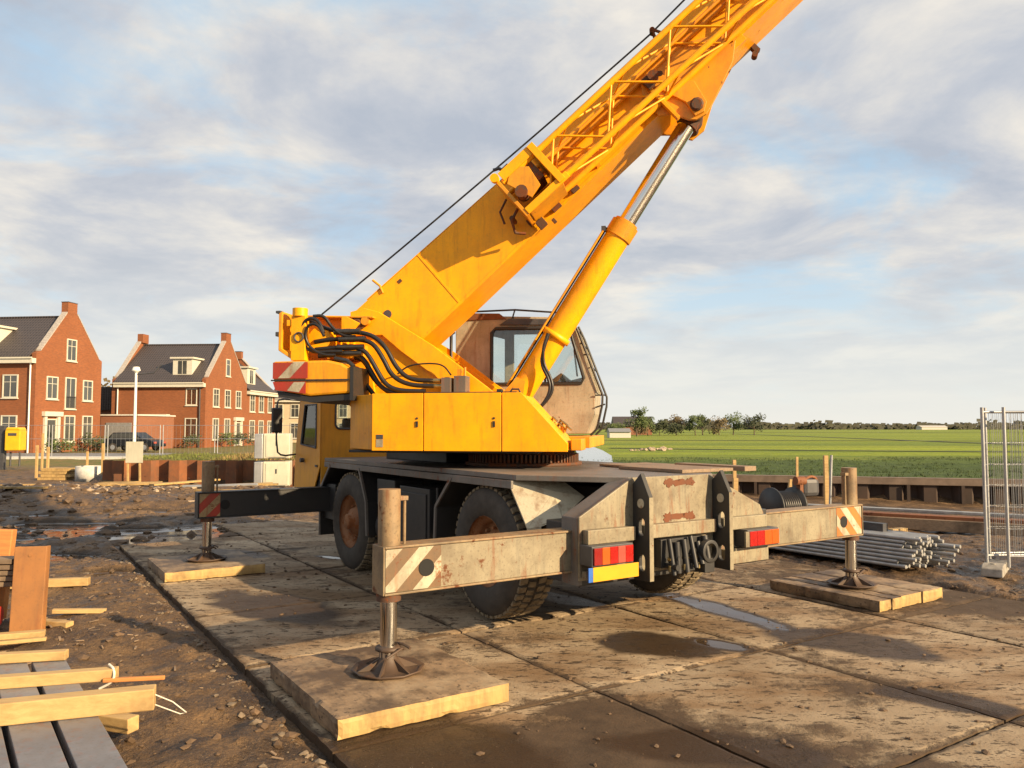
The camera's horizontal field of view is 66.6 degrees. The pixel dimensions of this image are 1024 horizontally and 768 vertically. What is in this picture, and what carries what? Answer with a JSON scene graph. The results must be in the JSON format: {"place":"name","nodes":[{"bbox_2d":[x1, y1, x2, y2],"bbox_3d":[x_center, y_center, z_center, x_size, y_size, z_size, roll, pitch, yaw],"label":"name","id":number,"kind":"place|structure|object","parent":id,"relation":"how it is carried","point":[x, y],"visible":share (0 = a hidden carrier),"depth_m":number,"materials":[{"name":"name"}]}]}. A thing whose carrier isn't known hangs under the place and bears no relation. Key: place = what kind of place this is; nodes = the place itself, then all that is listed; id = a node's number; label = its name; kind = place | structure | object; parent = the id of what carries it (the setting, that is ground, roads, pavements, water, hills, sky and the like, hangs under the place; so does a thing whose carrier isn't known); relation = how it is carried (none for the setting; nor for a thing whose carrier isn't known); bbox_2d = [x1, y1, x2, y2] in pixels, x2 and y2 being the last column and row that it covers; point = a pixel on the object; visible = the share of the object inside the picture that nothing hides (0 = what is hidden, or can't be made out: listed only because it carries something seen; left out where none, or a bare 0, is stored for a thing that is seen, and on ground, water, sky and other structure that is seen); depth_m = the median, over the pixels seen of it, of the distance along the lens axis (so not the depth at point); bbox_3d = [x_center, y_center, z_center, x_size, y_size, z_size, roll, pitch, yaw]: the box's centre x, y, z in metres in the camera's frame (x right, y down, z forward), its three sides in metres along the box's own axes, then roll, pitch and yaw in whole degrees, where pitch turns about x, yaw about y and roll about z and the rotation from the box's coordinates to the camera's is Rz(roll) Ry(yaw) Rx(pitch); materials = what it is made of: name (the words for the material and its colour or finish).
{"place":"outdoors","nodes":[
{"label":"outdoors","id":0,"kind":"place"},
{"bbox_2d":[6,456,125,459],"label":"pavement","id":1,"kind":"structure","parent":0,"point":[70,457],"depth_m":46.83,"materials":[{"name":"concrete"}]},
{"bbox_2d":[6,453,167,455],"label":"road","id":2,"kind":"structure","parent":0,"point":[39,454],"depth_m":53.07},
{"bbox_2d":[51,425,105,455],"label":"fence","id":3,"kind":"object","parent":2,"relation":"on","point":[78,439],"visible":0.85,"depth_m":50.21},
{"bbox_2d":[107,425,160,455],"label":"fence","id":4,"kind":"object","parent":2,"relation":"on","point":[138,436],"visible":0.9,"depth_m":50.47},
{"bbox_2d":[132,364,162,441],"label":"street lamp","id":5,"kind":"object","parent":2,"relation":"on","point":[135,370],"visible":0.91,"depth_m":52.97,"materials":[{"name":"metal"}]},
{"bbox_2d":[162,425,215,454],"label":"fence","id":6,"kind":"object","parent":2,"relation":"on","point":[180,433],"visible":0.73,"depth_m":50.72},
{"bbox_2d":[119,451,295,459],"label":"verge grass","id":7,"kind":"structure","parent":0,"point":[179,456],"depth_m":27.41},
{"bbox_2d":[0,428,1023,767],"bbox_3d":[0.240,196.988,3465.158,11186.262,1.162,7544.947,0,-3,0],"label":"ground","id":8,"kind":"structure","parent":0,"point":[238,734],"depth_m":11.16,"materials":[{"name":"soil"}]},
{"bbox_2d":[0,426,6,469],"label":"dark post","id":9,"kind":"object","parent":8,"relation":"on","point":[3,452],"visible":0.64,"depth_m":35.80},
{"bbox_2d":[0,529,16,618],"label":"timber upright","id":10,"kind":"object","parent":8,"relation":"on","point":[7,541],"visible":0.69,"depth_m":7.65,"materials":[{"name":"orange wood"}]},
{"bbox_2d":[5,427,26,465],"bbox_3d":[-22.849,2.886,35.885,0.660,1.780,0.620,0,-3,-6],"label":"yellow box","id":11,"kind":"object","parent":8,"relation":"on","point":[15,438],"visible":1,"depth_m":35.64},
{"bbox_2d":[0,629,45,639],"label":"batten","id":12,"kind":"object","parent":8,"relation":"on","point":[21,634],"visible":1,"depth_m":6.83,"materials":[{"name":"brown wood"}]},
{"bbox_2d":[0,637,46,644],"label":"batten","id":13,"kind":"object","parent":8,"relation":"on","point":[24,640],"visible":1,"depth_m":6.70,"materials":[{"name":"brown wood"}]},
{"bbox_2d":[0,486,47,488],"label":"loose board","id":14,"kind":"object","parent":8,"relation":"on","point":[23,487],"visible":1,"depth_m":20.21,"materials":[{"name":"brown wood"}]},
{"bbox_2d":[9,545,50,631],"bbox_3d":[-4.444,1.893,7.192,0.270,0.780,0.110,1,-8,-12],"label":"wooden board","id":15,"kind":"object","parent":8,"relation":"on","point":[29,597],"visible":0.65,"depth_m":7.15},
{"bbox_2d":[10,577,90,588],"bbox_3d":[-5.775,2.303,8.960,1.687,0.100,0.100,1,-3,-12],"label":"batten","id":16,"kind":"object","parent":8,"relation":"on","point":[68,581],"visible":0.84,"depth_m":9.05,"materials":[{"name":"brown wood"}]},
{"bbox_2d":[0,301,101,452],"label":"brick house","id":17,"kind":"structure","parent":8,"relation":"on","point":[50,370],"depth_m":60.40,"materials":[{"name":"brick"}]},
{"bbox_2d":[0,415,16,426],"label":"window","id":18,"kind":"structure","parent":17,"relation":"in","point":[5,419],"depth_m":58.13,"materials":[{"name":"white glass"}]},
{"bbox_2d":[0,374,18,398],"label":"window","id":19,"kind":"structure","parent":17,"relation":"in","point":[9,382],"depth_m":58.27,"materials":[{"name":"white glass"}]},
{"bbox_2d":[46,419,56,451],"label":"door","id":20,"kind":"structure","parent":17,"relation":"in","point":[50,422],"depth_m":59.74,"materials":[{"name":"grey wood"}]},
{"bbox_2d":[45,376,58,400],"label":"window","id":21,"kind":"structure","parent":17,"relation":"in","point":[52,382],"depth_m":59.81,"materials":[{"name":"white glass"}]},
{"bbox_2d":[63,415,74,442],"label":"window","id":22,"kind":"structure","parent":17,"relation":"in","point":[69,431],"depth_m":61.73,"materials":[{"name":"white glass"}]},
{"bbox_2d":[64,377,76,409],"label":"window","id":23,"kind":"structure","parent":17,"relation":"in","point":[70,383],"depth_m":61.82,"materials":[{"name":"white glass"}]},
{"bbox_2d":[66,339,77,362],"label":"window","id":24,"kind":"structure","parent":17,"relation":"in","point":[71,352],"depth_m":62.06,"materials":[{"name":"white glass"}]},
{"bbox_2d":[81,416,92,442],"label":"window","id":25,"kind":"structure","parent":17,"relation":"in","point":[86,420],"depth_m":63.81,"materials":[{"name":"white glass"}]},
{"bbox_2d":[82,380,93,401],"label":"window","id":26,"kind":"structure","parent":17,"relation":"in","point":[87,391],"depth_m":63.94,"materials":[{"name":"white glass"}]},
{"bbox_2d":[46,618,73,627],"bbox_3d":[-4.350,2.235,7.311,0.522,0.050,0.090,-1,-3,17],"label":"batten","id":27,"kind":"object","parent":8,"relation":"on","point":[62,623],"visible":0.51,"depth_m":7.25,"materials":[{"name":"brown wood"}]},
{"bbox_2d":[45,438,77,452],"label":"shrub","id":28,"kind":"object","parent":8,"relation":"on","point":[62,444],"visible":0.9,"depth_m":59.23,"materials":[{"name":"green plant"}]},
{"bbox_2d":[52,608,106,613],"bbox_3d":[-4.275,2.243,7.711,0.476,0.069,0.070,1,-3,-18],"label":"batten","id":29,"kind":"object","parent":8,"relation":"on","point":[75,610],"visible":0.94,"depth_m":7.68,"materials":[{"name":"brown wood"}]},
{"bbox_2d":[75,465,100,481],"bbox_3d":[-14.600,3.107,27.068,1.000,0.520,1.000,0,-3,0],"label":"concrete ring","id":30,"kind":"object","parent":8,"relation":"on","point":[89,473],"visible":0.65,"depth_m":26.62,"materials":[{"name":"concrete"}]},
{"bbox_2d":[78,432,103,451],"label":"shrub","id":31,"kind":"object","parent":8,"relation":"on","point":[89,441],"visible":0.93,"depth_m":61.99,"materials":[{"name":"green plant"}]},
{"bbox_2d":[99,387,111,445],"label":"outbuilding","id":32,"kind":"structure","parent":8,"relation":"on","point":[106,396],"depth_m":76.86,"materials":[{"name":"black wood"}]},
{"bbox_2d":[98,713,138,733],"bbox_3d":[-2.950,2.083,4.966,1.376,0.090,0.090,-1,-3,19],"label":"batten","id":33,"kind":"object","parent":8,"relation":"on","point":[125,723],"visible":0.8,"depth_m":4.74,"materials":[{"name":"brown wood"}]},
{"bbox_2d":[102,675,164,682],"bbox_3d":[-2.330,1.819,4.810,0.352,0.035,0.028,1,-3,-15],"label":"batten","id":34,"kind":"object","parent":8,"relation":"on","point":[134,678],"visible":1,"depth_m":4.80,"materials":[{"name":"orange wood"}]},
{"bbox_2d":[125,442,142,481],"bbox_3d":[-11.960,2.536,24.709,0.540,1.421,0.065,0,-3,0],"label":"site board","id":35,"kind":"object","parent":8,"relation":"on","point":[134,452],"visible":0.76,"depth_m":24.70,"materials":[{"name":"white wood"}]},
{"bbox_2d":[105,432,165,450],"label":"parked car","id":36,"kind":"object","parent":8,"relation":"on","point":[122,439],"visible":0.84,"depth_m":60.11,"materials":[{"name":"paint"}]},
{"bbox_2d":[100,414,175,449],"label":"garage","id":37,"kind":"structure","parent":8,"relation":"on","point":[124,419],"depth_m":67.20,"materials":[{"name":"brown brick"}]},
{"bbox_2d":[105,423,131,449],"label":"door","id":38,"kind":"structure","parent":37,"relation":"in","point":[115,428],"depth_m":66.49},
{"bbox_2d":[11,478,268,501],"bbox_3d":[-10.482,2.738,22.094,13.134,0.941,8.762,0,-3,0],"label":"yard rubble","id":39,"kind":"object","parent":8,"relation":"on","point":[155,490],"visible":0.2,"depth_m":20.98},
{"bbox_2d":[0,559,283,759],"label":"wood chips","id":40,"kind":"object","parent":8,"relation":"on","point":[271,752],"visible":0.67,"depth_m":6.93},
{"bbox_2d":[0,541,299,767],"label":"mud clods","id":41,"kind":"object","parent":8,"relation":"on","point":[264,725],"visible":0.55,"depth_m":6.12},
{"bbox_2d":[0,482,333,545],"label":"heap clods","id":42,"kind":"object","parent":8,"relation":"on","point":[83,502],"visible":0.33,"depth_m":18.01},
{"bbox_2d":[111,333,246,447],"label":"brick house","id":43,"kind":"structure","parent":8,"relation":"on","point":[195,384],"depth_m":75.27,"materials":[{"name":"brick"}]},
{"bbox_2d":[180,433,203,447],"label":"shrub","id":44,"kind":"object","parent":8,"relation":"on","point":[190,438],"visible":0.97,"depth_m":71.86,"materials":[{"name":"green plant"}]},
{"bbox_2d":[102,460,294,486],"bbox_3d":[-8.340,3.033,25.364,10.120,1.100,0.310,0,-3,0],"label":"sheet pile row","id":45,"kind":"object","parent":8,"relation":"on","point":[234,471],"visible":0.32,"depth_m":25.37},
{"bbox_2d":[92,543,326,767],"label":"rubble crumbs","id":46,"kind":"object","parent":8,"relation":"on","point":[281,734],"visible":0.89,"depth_m":5.27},
{"bbox_2d":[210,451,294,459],"bbox_3d":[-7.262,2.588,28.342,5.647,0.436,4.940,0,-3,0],"label":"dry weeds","id":47,"kind":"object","parent":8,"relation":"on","point":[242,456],"visible":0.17,"depth_m":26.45,"materials":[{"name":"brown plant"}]},
{"bbox_2d":[235,351,277,444],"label":"brick house","id":48,"kind":"structure","parent":8,"relation":"on","point":[261,394],"depth_m":87.30,"materials":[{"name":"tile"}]},
{"bbox_2d":[254,460,291,486],"bbox_3d":[-7.457,2.792,24.365,1.060,0.770,0.830,1,-3,-10],"label":"cabinet","id":49,"kind":"object","parent":8,"relation":"on","point":[278,471],"visible":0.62,"depth_m":23.99,"materials":[{"name":"white plastic"}]},
{"bbox_2d":[254,433,292,458],"bbox_3d":[-7.457,1.933,24.413,1.060,0.770,0.830,1,-3,-10],"label":"cabinet","id":50,"kind":"object","parent":49,"relation":"on","point":[265,446],"visible":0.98,"depth_m":24.02,"materials":[{"name":"white plastic"}]},
{"bbox_2d":[274,389,350,442],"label":"pale house","id":51,"kind":"structure","parent":8,"relation":"on","point":[290,416],"depth_m":100.36,"materials":[{"name":"beige brick"}]},
{"bbox_2d":[119,518,1023,767],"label":"concrete road slabs","id":52,"kind":"structure","parent":8,"relation":"on","point":[829,729],"depth_m":6.16,"materials":[{"name":"concrete"}]},
{"bbox_2d":[147,551,264,581],"bbox_3d":[-4.002,2.361,10.171,1.200,0.124,1.307,2,-4,-33],"label":"timber pad","id":53,"kind":"object","parent":52,"relation":"on","point":[176,568],"visible":0.91,"depth_m":9.81,"materials":[{"name":"brown wood"}]},
{"bbox_2d":[270,638,508,739],"bbox_3d":[-0.903,2.095,5.513,1.222,0.129,1.387,2,-4,-33],"label":"timber pad","id":54,"kind":"object","parent":52,"relation":"on","point":[334,695],"visible":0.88,"depth_m":5.18,"materials":[{"name":"brown wood"}]},
{"bbox_2d":[185,0,877,680],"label":"mobile crane","id":55,"kind":"object","parent":52,"relation":"on","point":[433,462],"visible":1,"depth_m":8.57,"materials":[{"name":"yellow metal"}]},
{"bbox_2d":[131,530,1023,767],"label":"slab crumbs","id":56,"kind":"object","parent":52,"relation":"on","point":[783,740],"visible":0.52,"depth_m":6.35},
{"bbox_2d":[770,569,942,611],"bbox_3d":[3.807,2.274,8.685,1.181,0.129,1.358,2,-4,-33],"label":"timber pad","id":57,"kind":"object","parent":52,"relation":"on","point":[885,594],"visible":0.84,"depth_m":8.37,"materials":[{"name":"brown wood"}]},
{"bbox_2d":[607,428,630,437],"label":"shed","id":58,"kind":"structure","parent":8,"relation":"on","point":[618,432],"depth_m":147.72,"materials":[{"name":"metal"}]},
{"bbox_2d":[611,417,651,434],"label":"farm","id":59,"kind":"object","parent":8,"relation":"on","point":[618,419],"visible":0.32,"depth_m":212.85,"materials":[{"name":"brown brick"}]},
{"bbox_2d":[623,406,648,436],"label":"tree","id":60,"kind":"object","parent":8,"relation":"on","point":[641,419],"visible":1,"depth_m":171.53,"materials":[{"name":"green plant"}]},
{"bbox_2d":[650,419,668,434],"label":"tree","id":61,"kind":"object","parent":8,"relation":"on","point":[661,425],"visible":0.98,"depth_m":194.60,"materials":[{"name":"green plant"}]},
{"bbox_2d":[684,414,704,434],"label":"tree","id":62,"kind":"object","parent":8,"relation":"on","point":[693,421],"visible":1,"depth_m":195.35,"materials":[{"name":"green plant"}]},
{"bbox_2d":[707,415,729,434],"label":"tree","id":63,"kind":"object","parent":8,"relation":"on","point":[718,422],"visible":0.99,"depth_m":196.31,"materials":[{"name":"green plant"}]},
{"bbox_2d":[722,411,743,434],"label":"tree","id":64,"kind":"object","parent":8,"relation":"on","point":[731,419],"visible":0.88,"depth_m":204.20,"materials":[{"name":"green plant"}]},
{"bbox_2d":[595,432,896,432],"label":"ditch","id":65,"kind":"object","parent":8,"relation":"on","point":[781,432],"visible":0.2,"depth_m":317.74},
{"bbox_2d":[741,414,765,434],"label":"tree","id":66,"kind":"object","parent":8,"relation":"on","point":[749,422],"visible":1,"depth_m":199.28,"materials":[{"name":"green plant"}]},
{"bbox_2d":[695,440,843,440],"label":"ditch","id":67,"kind":"object","parent":8,"relation":"on","point":[769,440],"visible":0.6,"depth_m":114.38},
{"bbox_2d":[758,475,818,509],"bbox_3d":[5.798,2.401,16.081,1.128,1.041,0.800,1,-3,-20],"label":"cable reel","id":68,"kind":"object","parent":8,"relation":"on","point":[799,491],"visible":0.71,"depth_m":15.92,"materials":[{"name":"black metal"}]},
{"bbox_2d":[587,455,1022,477],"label":"bank grass","id":69,"kind":"structure","parent":8,"relation":"on","point":[875,475],"depth_m":37.38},
{"bbox_2d":[595,419,1023,429],"bbox_3d":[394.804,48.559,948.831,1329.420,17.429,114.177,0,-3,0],"label":"wood","id":70,"kind":"object","parent":8,"relation":"on","point":[827,425],"visible":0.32,"depth_m":912.51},
{"bbox_2d":[823,455,828,503],"bbox_3d":[7.250,2.362,17.996,0.090,1.420,0.090,0,-3,0],"label":"wooden stake","id":71,"kind":"object","parent":8,"relation":"on","point":[826,478],"visible":0.64,"depth_m":17.97,"materials":[{"name":"brown wood"}]},
{"bbox_2d":[637,448,1023,451],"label":"ditch","id":72,"kind":"object","parent":8,"relation":"in","point":[859,450],"visible":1,"depth_m":63.54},
{"bbox_2d":[769,546,906,568],"bbox_3d":[3.786,2.415,11.587,0.048,0.048,4.185,2,-4,-35],"label":"scaffold tube","id":73,"kind":"object","parent":8,"relation":"on","point":[843,557],"visible":0.41,"depth_m":10.65,"materials":[{"name":"metal"}]},
{"bbox_2d":[778,545,897,563],"bbox_3d":[3.717,2.374,11.704,0.048,0.048,4.206,2,-4,-35],"label":"scaffold tube","id":74,"kind":"object","parent":73,"relation":"on","point":[843,554],"visible":0.41,"depth_m":10.67,"materials":[{"name":"metal"}]},
{"bbox_2d":[713,474,1023,505],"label":"sheet pile wall","id":75,"kind":"structure","parent":8,"relation":"on","point":[958,490],"depth_m":20.95,"materials":[{"name":"metal"}]},
{"bbox_2d":[770,535,1023,594],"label":"yard clods","id":76,"kind":"object","parent":8,"relation":"on","point":[951,570],"visible":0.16,"depth_m":10.33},
{"bbox_2d":[863,515,1023,536],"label":"long beam","id":77,"kind":"structure","parent":8,"relation":"on","point":[972,527],"depth_m":15.05,"materials":[{"name":"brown wood"}]},
{"bbox_2d":[863,511,1023,523],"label":"long beam","id":78,"kind":"structure","parent":77,"relation":"on","point":[931,516],"depth_m":15.23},
{"bbox_2d":[808,504,1023,517],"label":"long beam","id":79,"kind":"structure","parent":78,"relation":"on","point":[927,511],"depth_m":15.57,"materials":[{"name":"metal"}]},
{"bbox_2d":[981,559,1009,577],"bbox_3d":[6.220,2.356,10.033,0.240,0.150,0.715,-3,-4,38],"label":"concrete block","id":80,"kind":"object","parent":8,"relation":"on","point":[997,568],"depth_m":9.80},
{"bbox_2d":[980,407,1023,562],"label":"fence","id":81,"kind":"object","parent":80,"relation":"on","point":[984,485],"visible":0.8,"depth_m":10.08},
{"bbox_2d":[984,408,1023,559],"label":"fence","id":82,"kind":"object","parent":80,"relation":"on","point":[987,487],"visible":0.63,"depth_m":10.25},
{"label":"scaffold tube","id":83,"kind":"object","parent":8,"relation":"on","visible":0},
{"bbox_2d":[795,545,914,564],"bbox_3d":[3.866,2.369,11.601,0.048,0.048,4.213,2,-4,-36],"label":"scaffold tube","id":84,"kind":"object","parent":83,"relation":"on","point":[906,562],"visible":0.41,"depth_m":10.00,"materials":[{"name":"metal"}]},
{"bbox_2d":[792,543,916,561],"bbox_3d":[3.886,2.318,11.540,0.048,0.048,4.187,2,-4,-35],"label":"scaffold tube","id":85,"kind":"object","parent":84,"relation":"on","point":[862,552],"visible":0.41,"depth_m":10.37,"materials":[{"name":"metal"}]},
{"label":"batten","id":86,"kind":"object","parent":8,"relation":"on","visible":0},
{"bbox_2d":[0,726,9,767],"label":"steel plank","id":87,"kind":"object","parent":86,"relation":"on","point":[4,761],"visible":1,"depth_m":3.72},
{"bbox_2d":[0,662,68,767],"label":"steel plank","id":88,"kind":"object","parent":86,"relation":"on","point":[33,745],"visible":0.7,"depth_m":3.89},
{"bbox_2d":[31,660,127,767],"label":"steel plank","id":89,"kind":"object","parent":86,"relation":"on","point":[85,742],"visible":0.59,"depth_m":3.92,"materials":[{"name":"metal"}]},
{"bbox_2d":[0,649,68,663],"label":"batten","id":90,"kind":"object","parent":89,"relation":"on","point":[35,656],"visible":1,"depth_m":5.16,"materials":[{"name":"brown wood"}]},
{"bbox_2d":[0,0,1023,426],"label":"sky","id":91,"kind":"structure","parent":0,"point":[840,238],"materials":[{"name":"blue"}]},
{"bbox_2d":[576,447,612,461],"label":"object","id":92,"kind":"structure","parent":0,"point":[594,454],"depth_m":51.70,"materials":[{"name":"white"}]},
{"bbox_2d":[916,425,946,429],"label":"barn","id":93,"kind":"structure","parent":0,"point":[931,427],"depth_m":853.33,"materials":[{"name":"metal"}]},
{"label":"scaffold tube","id":94,"kind":"object","parent":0,"visible":0},
{"bbox_2d":[807,543,904,556],"bbox_3d":[3.833,2.326,11.688,0.048,0.048,4.214,2,-4,-36],"label":"scaffold tube","id":95,"kind":"object","parent":94,"relation":"on","point":[858,550],"visible":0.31,"depth_m":10.49,"materials":[{"name":"metal"}]},
{"bbox_2d":[808,541,913,557],"bbox_3d":[3.881,2.275,11.607,0.048,0.048,4.186,2,-4,-35],"label":"scaffold tube","id":96,"kind":"object","parent":95,"relation":"on","point":[868,549],"visible":0.41,"depth_m":10.35,"materials":[{"name":"metal"}]},
{"bbox_2d":[821,539,917,553],"bbox_3d":[3.909,2.227,11.592,0.048,0.048,4.206,2,-4,-35],"label":"scaffold tube","id":97,"kind":"object","parent":96,"relation":"on","point":[879,547],"visible":0.41,"depth_m":10.28,"materials":[{"name":"metal"}]},
{"bbox_2d":[834,538,903,547],"bbox_3d":[3.808,2.190,11.768,0.048,0.048,4.216,2,-4,-36],"label":"scaffold tube","id":98,"kind":"object","parent":97,"relation":"on","point":[880,543],"visible":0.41,"depth_m":10.30,"materials":[{"name":"metal"}]},
{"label":"scaffold tube","id":99,"kind":"object","parent":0,"visible":0},
{"bbox_2d":[871,530,930,539],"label":"scaffold tube","id":100,"kind":"object","parent":99,"relation":"on","point":[908,534],"visible":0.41,"depth_m":10.32,"materials":[{"name":"metal"}]},
{"bbox_2d":[863,521,887,531],"bbox_3d":[4.150,2.042,11.979,0.120,0.120,3.261,2,-4,-36],"label":"box section","id":101,"kind":"object","parent":100,"relation":"on","point":[874,526],"visible":0.21,"depth_m":10.72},
{"bbox_3d":[-2.946,1.793,3.208,0.186,0.130,3.682,2,-4,-37],"label":"steel plank","id":102,"kind":"object","parent":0,"visible":0},
{"bbox_2d":[0,666,118,688],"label":"batten","id":103,"kind":"object","parent":102,"relation":"on","point":[50,678],"visible":0.9,"depth_m":4.71,"materials":[{"name":"brown wood"}]},
{"bbox_2d":[0,684,155,725],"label":"batten","id":104,"kind":"object","parent":102,"relation":"on","point":[62,706],"visible":1,"depth_m":4.17,"materials":[{"name":"brown wood"}]},
{"bbox_3d":[9.620,2.343,9.884,0.240,0.150,0.715,-1,-3,15],"label":"concrete block","id":105,"kind":"object","parent":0,"visible":0},
{"bbox_2d":[1001,407,1023,567],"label":"fence","id":106,"kind":"object","parent":105,"relation":"on","point":[1009,556],"visible":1,"depth_m":9.98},
{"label":"scaffold tube","id":107,"kind":"object","parent":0,"visible":0},
{"bbox_2d":[862,539,911,547],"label":"scaffold tube","id":108,"kind":"object","parent":107,"relation":"on","point":[907,546],"visible":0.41,"depth_m":10.08,"materials":[{"name":"metal"}]},
{"bbox_2d":[859,536,905,543],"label":"scaffold tube","id":109,"kind":"object","parent":108,"relation":"on","point":[883,539],"visible":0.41,"depth_m":10.29,"materials":[{"name":"metal"}]},
{"bbox_2d":[863,532,921,541],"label":"scaffold tube","id":110,"kind":"object","parent":109,"relation":"on","point":[892,537],"visible":0.41,"depth_m":10.22,"materials":[{"name":"metal"}]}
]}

